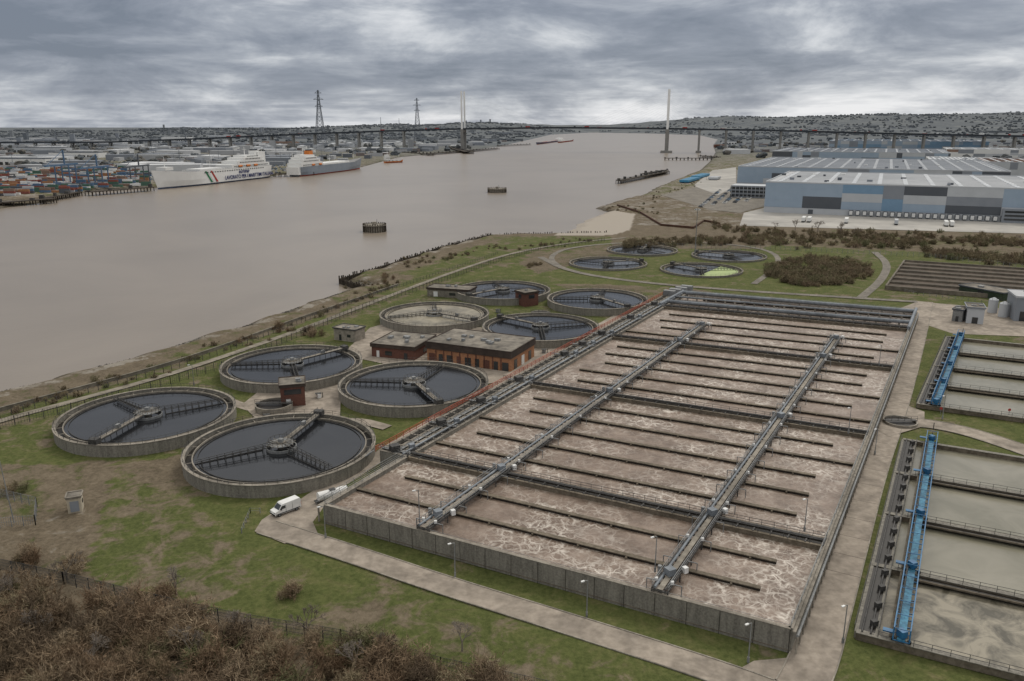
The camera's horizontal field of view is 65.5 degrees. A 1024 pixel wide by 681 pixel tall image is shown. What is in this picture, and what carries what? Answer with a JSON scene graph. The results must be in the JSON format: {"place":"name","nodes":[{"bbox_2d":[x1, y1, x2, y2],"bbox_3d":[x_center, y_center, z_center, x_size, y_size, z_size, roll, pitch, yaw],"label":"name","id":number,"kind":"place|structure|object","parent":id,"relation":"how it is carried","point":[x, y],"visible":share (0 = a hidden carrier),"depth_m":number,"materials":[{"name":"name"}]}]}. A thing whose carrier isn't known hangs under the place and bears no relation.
{"place":"outdoors","nodes":[
{"label":"outdoors","id":0,"kind":"place"},
{"bbox_2d":[255,498,322,542],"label":"pavement","id":1,"kind":"structure","parent":0,"point":[305,515],"depth_m":155.18,"materials":[{"name":"concrete"}]},
{"bbox_2d":[270,495,301,516],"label":"white van","id":2,"kind":"object","parent":1,"relation":"on","point":[290,503],"visible":1,"depth_m":159.28,"materials":[{"name":"paint"}]},
{"bbox_2d":[242,385,340,416],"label":"pavement","id":3,"kind":"structure","parent":0,"point":[330,400],"depth_m":224.29,"materials":[{"name":"concrete"}]},
{"bbox_2d":[278,375,305,405],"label":"brick pump house","id":4,"kind":"structure","parent":3,"relation":"on","point":[291,388],"depth_m":219.91,"materials":[{"name":"red brick"}]},
{"bbox_2d":[0,237,624,421],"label":"path","id":5,"kind":"structure","parent":0,"point":[176,371],"depth_m":269.37,"materials":[{"name":"concrete"}]},
{"bbox_2d":[235,399,391,428],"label":"path","id":6,"kind":"structure","parent":0,"point":[375,424],"depth_m":208.56,"materials":[{"name":"concrete"}]},
{"bbox_2d":[0,133,716,390],"bbox_3d":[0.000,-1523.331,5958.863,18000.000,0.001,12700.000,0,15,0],"label":"river","id":7,"kind":"structure","parent":0,"point":[91,281],"depth_m":604.65,"materials":[{"name":"liquid"}]},
{"bbox_2d":[0,197,56,206],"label":"jetty","id":8,"kind":"object","parent":7,"relation":"in","point":[29,200],"visible":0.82,"depth_m":816.57,"materials":[{"name":"wood"}]},
{"bbox_2d":[39,189,82,202],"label":"jetty","id":9,"kind":"object","parent":7,"relation":"in","point":[66,194],"visible":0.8,"depth_m":884.30,"materials":[{"name":"wood"}]},
{"bbox_2d":[84,184,154,195],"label":"jetty","id":10,"kind":"object","parent":7,"relation":"in","point":[129,187],"visible":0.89,"depth_m":954.03,"materials":[{"name":"metal"}]},
{"bbox_2d":[151,149,272,188],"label":"roro ship","id":11,"kind":"object","parent":7,"relation":"on","point":[253,164],"visible":1,"depth_m":1126.27,"materials":[{"name":"white paint"}]},
{"bbox_2d":[286,148,360,176],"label":"roro ship","id":12,"kind":"object","parent":7,"relation":"on","point":[307,163],"visible":0.95,"depth_m":1307.16,"materials":[{"name":"white paint"}]},
{"bbox_2d":[362,222,386,232],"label":"mooring dolphin","id":13,"kind":"object","parent":7,"relation":"in","point":[374,227],"visible":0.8,"depth_m":604.04,"materials":[{"name":"concrete"}]},
{"bbox_2d":[426,147,499,154],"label":"jetty","id":14,"kind":"object","parent":7,"relation":"in","point":[474,150],"visible":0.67,"depth_m":2513.32,"materials":[{"name":"metal"}]},
{"bbox_2d":[616,170,669,183],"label":"jetty","id":15,"kind":"object","parent":7,"relation":"in","point":[624,179],"visible":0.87,"depth_m":1210.10,"materials":[{"name":"metal"}]},
{"bbox_2d":[664,157,711,159],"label":"jetty","id":16,"kind":"object","parent":7,"relation":"in","point":[688,158],"visible":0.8,"depth_m":1881.69,"materials":[{"name":"concrete"}]},
{"bbox_2d":[349,325,563,383],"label":"pavement","id":17,"kind":"structure","parent":0,"point":[363,347],"depth_m":270.43,"materials":[{"name":"concrete"}]},
{"bbox_2d":[301,314,626,499],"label":"road","id":18,"kind":"structure","parent":0,"point":[374,462],"depth_m":184.89,"materials":[{"name":"concrete"}]},
{"bbox_2d":[0,112,1023,680],"bbox_3d":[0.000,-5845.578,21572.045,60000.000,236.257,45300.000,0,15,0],"label":"ground","id":19,"kind":"structure","parent":0,"point":[150,518],"depth_m":169.33,"materials":[{"name":"plant"}]},
{"bbox_2d":[0,569,19,591],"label":"bare tree","id":20,"kind":"object","parent":19,"relation":"on","point":[5,582],"visible":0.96,"depth_m":127.75,"materials":[{"name":"brown plant"}]},
{"bbox_2d":[0,489,37,527],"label":"security fence","id":21,"kind":"object","parent":19,"relation":"on","point":[35,510],"visible":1,"depth_m":161.40,"materials":[{"name":"metal"}]},
{"bbox_2d":[0,158,57,164],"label":"port warehouse","id":22,"kind":"structure","parent":19,"relation":"on","point":[4,161],"depth_m":1587.28,"materials":[{"name":"white paint"}]},
{"bbox_2d":[19,610,52,628],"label":"bare tree","id":23,"kind":"object","parent":19,"relation":"on","point":[34,617],"visible":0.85,"depth_m":118.64,"materials":[{"name":"brown plant"}]},
{"bbox_2d":[8,154,74,156],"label":"port warehouse","id":24,"kind":"structure","parent":19,"relation":"on","point":[67,155],"depth_m":1800.65,"materials":[{"name":"white metal"}]},
{"bbox_2d":[12,147,71,152],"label":"port warehouse","id":25,"kind":"structure","parent":19,"relation":"on","point":[16,149],"depth_m":2334.93,"materials":[{"name":"white metal"}]},
{"bbox_2d":[43,150,77,181],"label":"port crane","id":26,"kind":"object","parent":19,"relation":"on","point":[63,164],"visible":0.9,"depth_m":1024.90,"materials":[{"name":"metal"}]},
{"bbox_2d":[44,550,84,580],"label":"bare tree","id":27,"kind":"object","parent":19,"relation":"on","point":[71,560],"visible":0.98,"depth_m":134.99,"materials":[{"name":"brown plant"}]},
{"bbox_2d":[64,489,83,513],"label":"utility kiosk","id":28,"kind":"object","parent":19,"relation":"on","point":[74,501],"visible":1,"depth_m":160.09,"materials":[{"name":"concrete"}]},
{"bbox_2d":[0,163,151,195],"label":"container stack","id":29,"kind":"object","parent":19,"relation":"on","point":[14,180],"visible":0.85,"depth_m":1076.83,"materials":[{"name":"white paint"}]},
{"bbox_2d":[48,152,106,157],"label":"port warehouse","id":30,"kind":"structure","parent":19,"relation":"on","point":[98,154],"depth_m":1960.63,"materials":[{"name":"white paint"}]},
{"bbox_2d":[78,154,109,182],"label":"port crane","id":31,"kind":"object","parent":19,"relation":"on","point":[96,166],"visible":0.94,"depth_m":1025.38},
{"bbox_2d":[85,631,110,659],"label":"bare tree","id":32,"kind":"object","parent":19,"relation":"on","point":[95,640],"visible":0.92,"depth_m":113.92,"materials":[{"name":"brown plant"}]},
{"bbox_2d":[122,154,149,181],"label":"port crane","id":33,"kind":"object","parent":19,"relation":"on","point":[138,165],"visible":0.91,"depth_m":1077.49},
{"bbox_2d":[52,383,236,456],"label":"clarifier tank","id":34,"kind":"object","parent":19,"relation":"on","point":[143,422],"visible":0.98,"depth_m":203.69,"materials":[{"name":"concrete"}]},
{"bbox_2d":[166,567,185,596],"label":"bare tree","id":35,"kind":"object","parent":19,"relation":"on","point":[172,573],"visible":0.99,"depth_m":130.70,"materials":[{"name":"brown plant"}]},
{"bbox_2d":[168,624,205,661],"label":"bare tree","id":36,"kind":"object","parent":19,"relation":"on","point":[192,635],"visible":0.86,"depth_m":115.00,"materials":[{"name":"brown plant"}]},
{"bbox_2d":[0,271,395,605],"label":"bare shrubs","id":37,"kind":"object","parent":19,"relation":"on","point":[31,556],"visible":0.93,"depth_m":140.07,"materials":[{"name":"plant"}]},
{"bbox_2d":[0,283,398,411],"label":"flood wall","id":38,"kind":"structure","parent":19,"relation":"on","point":[21,403],"depth_m":256.27,"materials":[{"name":"concrete"}]},
{"bbox_2d":[223,609,250,627],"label":"bare tree","id":39,"kind":"object","parent":19,"relation":"on","point":[232,615],"visible":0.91,"depth_m":119.88,"materials":[{"name":"brown plant"}]},
{"bbox_2d":[1,252,495,414],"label":"security fence","id":40,"kind":"object","parent":19,"relation":"on","point":[449,269],"visible":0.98,"depth_m":268.16,"materials":[{"name":"metal"}]},
{"bbox_2d":[254,397,292,414],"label":"valve chamber","id":41,"kind":"object","parent":19,"relation":"on","point":[272,405],"visible":0.87,"depth_m":216.79,"materials":[{"name":"concrete"}]},
{"bbox_2d":[0,559,548,680],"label":"security fence","id":42,"kind":"object","parent":19,"relation":"on","point":[87,580],"visible":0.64,"depth_m":124.98,"materials":[{"name":"metal"}]},
{"bbox_2d":[0,562,550,680],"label":"bare scrub","id":43,"kind":"object","parent":19,"relation":"on","point":[36,660],"visible":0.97,"depth_m":114.01,"materials":[{"name":"plant"}]},
{"bbox_2d":[181,407,375,497],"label":"clarifier tank","id":44,"kind":"object","parent":19,"relation":"on","point":[277,455],"visible":1,"depth_m":182.66,"materials":[{"name":"concrete"}]},
{"bbox_2d":[219,341,362,392],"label":"clarifier tank","id":45,"kind":"object","parent":19,"relation":"on","point":[318,366],"visible":0.9,"depth_m":249.68,"materials":[{"name":"concrete"}]},
{"bbox_2d":[0,237,604,425],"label":"security fence","id":46,"kind":"object","parent":19,"relation":"on","point":[336,316],"visible":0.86,"depth_m":291.91,"materials":[{"name":"metal"}]},
{"bbox_2d":[283,604,325,632],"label":"bare tree","id":47,"kind":"object","parent":19,"relation":"on","point":[300,619],"visible":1,"depth_m":120.06,"materials":[{"name":"brown plant"}]},
{"bbox_2d":[313,90,327,143],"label":"electricity pylon","id":48,"kind":"object","parent":19,"relation":"on","point":[320,113],"visible":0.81,"depth_m":2886.91,"materials":[{"name":"metal"}]},
{"bbox_2d":[314,485,346,502],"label":"tank trailer","id":49,"kind":"object","parent":19,"relation":"on","point":[319,494],"visible":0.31,"depth_m":163.81,"materials":[{"name":"white paint"}]},
{"bbox_2d":[332,323,365,341],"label":"concrete pump house","id":50,"kind":"structure","parent":19,"relation":"on","point":[347,332],"depth_m":288.01,"materials":[{"name":"concrete"}]},
{"bbox_2d":[335,639,364,673],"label":"bare tree","id":51,"kind":"object","parent":19,"relation":"on","point":[347,649],"visible":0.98,"depth_m":111.70,"materials":[{"name":"brown plant"}]},
{"bbox_2d":[11,169,717,413],"bbox_3d":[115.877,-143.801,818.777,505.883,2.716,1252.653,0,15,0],"label":"bank scrub","id":52,"kind":"object","parent":19,"relation":"on","point":[529,265],"visible":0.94,"depth_m":325.24,"materials":[{"name":"plant"}]},
{"bbox_2d":[370,330,436,359],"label":"brick building","id":53,"kind":"structure","parent":19,"relation":"on","point":[404,345],"depth_m":267.21,"materials":[{"name":"brown brick"}]},
{"bbox_2d":[337,357,488,417],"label":"clarifier tank","id":54,"kind":"object","parent":19,"relation":"on","point":[410,389],"visible":0.97,"depth_m":229.30,"materials":[{"name":"concrete"}]},
{"bbox_2d":[379,299,488,332],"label":"clarifier tank","id":55,"kind":"object","parent":19,"relation":"on","point":[430,316],"visible":0.96,"depth_m":314.36,"materials":[{"name":"concrete"}]},
{"bbox_2d":[426,283,476,297],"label":"utility building","id":56,"kind":"structure","parent":19,"relation":"on","point":[442,290],"depth_m":361.97,"materials":[{"name":"concrete"}]},
{"bbox_2d":[451,621,472,651],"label":"bare tree","id":57,"kind":"object","parent":19,"relation":"on","point":[457,627],"visible":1,"depth_m":117.60,"materials":[{"name":"brown plant"}]},
{"bbox_2d":[338,230,606,287],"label":"timber river wall","id":58,"kind":"structure","parent":19,"relation":"on","point":[343,280],"depth_m":445.36,"materials":[{"name":"wood"}]},
{"bbox_2d":[425,328,535,371],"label":"brick building","id":59,"kind":"structure","parent":19,"relation":"on","point":[496,351],"depth_m":259.16,"materials":[{"name":"brown brick"}]},
{"bbox_2d":[456,278,550,305],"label":"clarifier tank","id":60,"kind":"object","parent":19,"relation":"on","point":[502,293],"visible":0.84,"depth_m":359.43,"materials":[{"name":"concrete"}]},
{"bbox_2d":[0,112,1023,171],"bbox_3d":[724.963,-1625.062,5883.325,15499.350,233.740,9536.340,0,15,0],"label":"distant town","id":61,"kind":"object","parent":19,"relation":"on","point":[201,161],"visible":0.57,"depth_m":2697.78,"materials":[{"name":"stone"}]},
{"bbox_2d":[0,111,1023,164],"bbox_3d":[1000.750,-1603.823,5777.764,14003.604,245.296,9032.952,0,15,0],"label":"distant trees","id":62,"kind":"object","parent":19,"relation":"on","point":[446,148],"visible":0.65,"depth_m":5296.65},
{"bbox_2d":[0,89,1023,152],"bbox_3d":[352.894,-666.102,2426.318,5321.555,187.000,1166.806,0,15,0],"label":"cable stayed bridge","id":63,"kind":"structure","parent":19,"relation":"on","point":[464,129],"depth_m":2470.61,"materials":[{"name":"concrete"}]},
{"bbox_2d":[514,288,539,306],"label":"brick pump house","id":64,"kind":"structure","parent":19,"relation":"on","point":[527,297],"depth_m":343.91,"materials":[{"name":"red brick"}]},
{"bbox_2d":[482,310,598,347],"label":"clarifier tank","id":65,"kind":"object","parent":19,"relation":"on","point":[552,330],"visible":0.82,"depth_m":298.75,"materials":[{"name":"concrete"}]},
{"bbox_2d":[547,286,647,315],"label":"clarifier tank","id":66,"kind":"object","parent":19,"relation":"on","point":[604,301],"visible":0.95,"depth_m":342.83,"materials":[{"name":"concrete"}]},
{"bbox_2d":[569,255,646,270],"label":"clarifier tank","id":67,"kind":"object","parent":19,"relation":"on","point":[605,263],"visible":1,"depth_m":448.08,"materials":[{"name":"concrete"}]},
{"bbox_2d":[316,284,918,653],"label":"aeration tank","id":68,"kind":"object","parent":19,"relation":"on","point":[707,440],"visible":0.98,"depth_m":175.20,"materials":[{"name":"concrete"}]},
{"bbox_2d":[607,243,677,256],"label":"clarifier tank","id":69,"kind":"object","parent":19,"relation":"on","point":[651,251],"visible":0.92,"depth_m":492.97,"materials":[{"name":"concrete"}]},
{"bbox_2d":[617,204,717,228],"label":"sheet pile wall","id":70,"kind":"structure","parent":19,"relation":"on","point":[670,225],"depth_m":636.76,"materials":[{"name":"metal"}]},
{"bbox_2d":[660,260,742,277],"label":"clarifier tank","id":71,"kind":"object","parent":19,"relation":"on","point":[699,269],"visible":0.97,"depth_m":428.11,"materials":[{"name":"concrete"}]},
{"bbox_2d":[691,248,766,262],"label":"clarifier tank","id":72,"kind":"object","parent":19,"relation":"on","point":[736,256],"visible":0.97,"depth_m":474.07,"materials":[{"name":"concrete"}]},
{"bbox_2d":[730,184,765,197],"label":"office building","id":73,"kind":"structure","parent":19,"relation":"on","point":[749,190],"depth_m":862.70,"materials":[{"name":"white glass"}]},
{"bbox_2d":[762,252,874,286],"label":"scrub mound","id":74,"kind":"object","parent":19,"relation":"on","point":[823,270],"visible":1,"depth_m":415.05,"materials":[{"name":"plant"}]},
{"bbox_2d":[622,220,1023,264],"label":"scrub belt","id":75,"kind":"object","parent":19,"relation":"on","point":[776,238],"visible":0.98,"depth_m":525.99,"materials":[{"name":"plant"}]},
{"bbox_2d":[656,242,1018,266],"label":"security fence","id":76,"kind":"object","parent":19,"relation":"on","point":[870,251],"visible":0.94,"depth_m":486.99,"materials":[{"name":"metal"}]},
{"bbox_2d":[772,147,950,158],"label":"distribution warehouse","id":77,"kind":"structure","parent":19,"relation":"on","point":[877,153],"depth_m":1633.70,"materials":[{"name":"white paint"}]},
{"bbox_2d":[737,157,1010,183],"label":"distribution warehouse","id":78,"kind":"structure","parent":19,"relation":"on","point":[762,171],"depth_m":1016.68,"materials":[{"name":"white paint"}]},
{"bbox_2d":[764,171,1023,223],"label":"distribution warehouse","id":79,"kind":"structure","parent":19,"relation":"on","point":[988,198],"depth_m":682.78,"materials":[{"name":"white paint"}]},
{"bbox_2d":[829,139,988,148],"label":"distribution warehouse","id":80,"kind":"structure","parent":19,"relation":"on","point":[887,143],"depth_m":2341.52,"materials":[{"name":"white paint"}]},
{"bbox_2d":[854,437,1023,680],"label":"settlement tank","id":81,"kind":"object","parent":19,"relation":"on","point":[969,609],"visible":0.99,"depth_m":140.41,"materials":[{"name":"concrete"}]},
{"bbox_2d":[883,423,937,644],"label":"travelling bridge","id":82,"kind":"structure","parent":81,"relation":"on","point":[902,631],"depth_m":140.46,"materials":[{"name":"blue paint"}]},
{"bbox_2d":[885,260,1023,297],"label":"storm tank","id":83,"kind":"object","parent":19,"relation":"on","point":[945,278],"visible":0.9,"depth_m":401.12,"materials":[{"name":"concrete"}]},
{"bbox_2d":[926,156,995,159],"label":"distribution warehouse","id":84,"kind":"structure","parent":19,"relation":"on","point":[951,158],"depth_m":1401.67,"materials":[{"name":"white paint"}]},
{"bbox_2d":[916,334,1023,422],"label":"settlement tank","id":85,"kind":"object","parent":19,"relation":"on","point":[986,379],"visible":0.84,"depth_m":241.37,"materials":[{"name":"concrete"}]},
{"bbox_2d":[926,328,964,405],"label":"travelling bridge","id":86,"kind":"structure","parent":85,"relation":"on","point":[942,384],"depth_m":244.00,"materials":[{"name":"blue paint"}]},
{"bbox_2d":[958,282,1007,300],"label":"green shed","id":87,"kind":"structure","parent":19,"relation":"on","point":[1000,293],"depth_m":362.32,"materials":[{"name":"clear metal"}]},
{"bbox_2d":[943,147,1023,157],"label":"distribution warehouse","id":88,"kind":"structure","parent":19,"relation":"on","point":[983,152],"depth_m":1860.63,"materials":[{"name":"white paint"}]},
{"bbox_2d":[975,158,1023,175],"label":"distribution warehouse","id":89,"kind":"structure","parent":19,"relation":"on","point":[1014,166],"depth_m":1160.58,"materials":[{"name":"white paint"}]},
{"bbox_2d":[0,0,1023,127],"label":"sky","id":90,"kind":"structure","parent":0,"point":[64,63],"materials":[{"name":"grey"}]},
{"bbox_2d":[256,521,778,680],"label":"road","id":91,"kind":"structure","parent":0,"point":[664,654],"depth_m":126.61,"materials":[{"name":"concrete"}]},
{"bbox_2d":[549,242,780,283],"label":"path","id":92,"kind":"structure","parent":0,"point":[756,281],"depth_m":477.62,"materials":[{"name":"concrete"}]},
{"bbox_2d":[663,167,764,212],"bbox_3d":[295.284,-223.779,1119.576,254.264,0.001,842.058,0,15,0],"label":"pavement","id":93,"kind":"structure","parent":0,"point":[696,196],"depth_m":830.79,"materials":[{"name":"concrete"}]},
{"bbox_2d":[698,188,751,206],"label":"parked car rows","id":94,"kind":"object","parent":93,"relation":"on","point":[719,198],"visible":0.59,"depth_m":840.10,"materials":[{"name":"white paint"}]},
{"bbox_2d":[694,167,735,194],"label":"pavement","id":95,"kind":"structure","parent":0,"point":[725,181],"depth_m":1115.12,"materials":[{"name":"concrete"}]},
{"bbox_2d":[538,257,917,302],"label":"road","id":96,"kind":"structure","parent":0,"point":[551,263],"depth_m":378.27,"materials":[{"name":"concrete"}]},
{"bbox_2d":[743,658,785,678],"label":"pavement","id":97,"kind":"structure","parent":0,"point":[771,668],"depth_m":114.44,"materials":[{"name":"concrete"}]},
{"bbox_2d":[774,301,932,680],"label":"road","id":98,"kind":"structure","parent":0,"point":[818,655],"depth_m":141.04,"materials":[{"name":"concrete"}]},
{"bbox_2d":[856,252,890,297],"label":"road","id":99,"kind":"structure","parent":0,"point":[879,280],"depth_m":408.18,"materials":[{"name":"concrete"}]},
{"bbox_2d":[740,208,1023,232],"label":"pavement","id":100,"kind":"structure","parent":0,"point":[759,217],"depth_m":634.69,"materials":[{"name":"concrete"}]},
{"bbox_2d":[878,405,923,435],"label":"pavement","id":101,"kind":"structure","parent":0,"point":[889,430],"depth_m":213.47,"materials":[{"name":"concrete"}]},
{"bbox_2d":[882,415,917,428],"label":"valve chamber","id":102,"kind":"object","parent":101,"relation":"on","point":[898,421],"visible":1,"depth_m":207.71,"materials":[{"name":"concrete"}]},
{"bbox_2d":[902,302,1023,335],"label":"pavement","id":103,"kind":"structure","parent":0,"point":[941,319],"depth_m":314.76,"materials":[{"name":"concrete"}]},
{"bbox_2d":[952,305,966,321],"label":"grey cabin","id":104,"kind":"object","parent":103,"relation":"on","point":[959,312],"visible":0.91,"depth_m":315.86,"materials":[{"name":"metal"}]},
{"bbox_2d":[964,302,986,323],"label":"grey cabin","id":105,"kind":"object","parent":103,"relation":"on","point":[975,312],"visible":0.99,"depth_m":312.43,"materials":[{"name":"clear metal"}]},
{"bbox_2d":[987,297,998,312],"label":"storage silo","id":106,"kind":"object","parent":103,"relation":"on","point":[993,303],"visible":1,"depth_m":329.99,"materials":[{"name":"metal"}]},
{"bbox_2d":[998,301,1009,317],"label":"storage silo","id":107,"kind":"object","parent":103,"relation":"on","point":[1003,310],"visible":1,"depth_m":322.61,"materials":[{"name":"metal"}]},
{"bbox_2d":[1007,289,1023,320],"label":"grey cabin","id":108,"kind":"object","parent":103,"relation":"on","point":[1015,299],"visible":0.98,"depth_m":317.24,"materials":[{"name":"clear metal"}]},
{"bbox_2d":[910,417,1023,455],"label":"road","id":109,"kind":"structure","parent":0,"point":[1002,442],"depth_m":200.47,"materials":[{"name":"concrete"}]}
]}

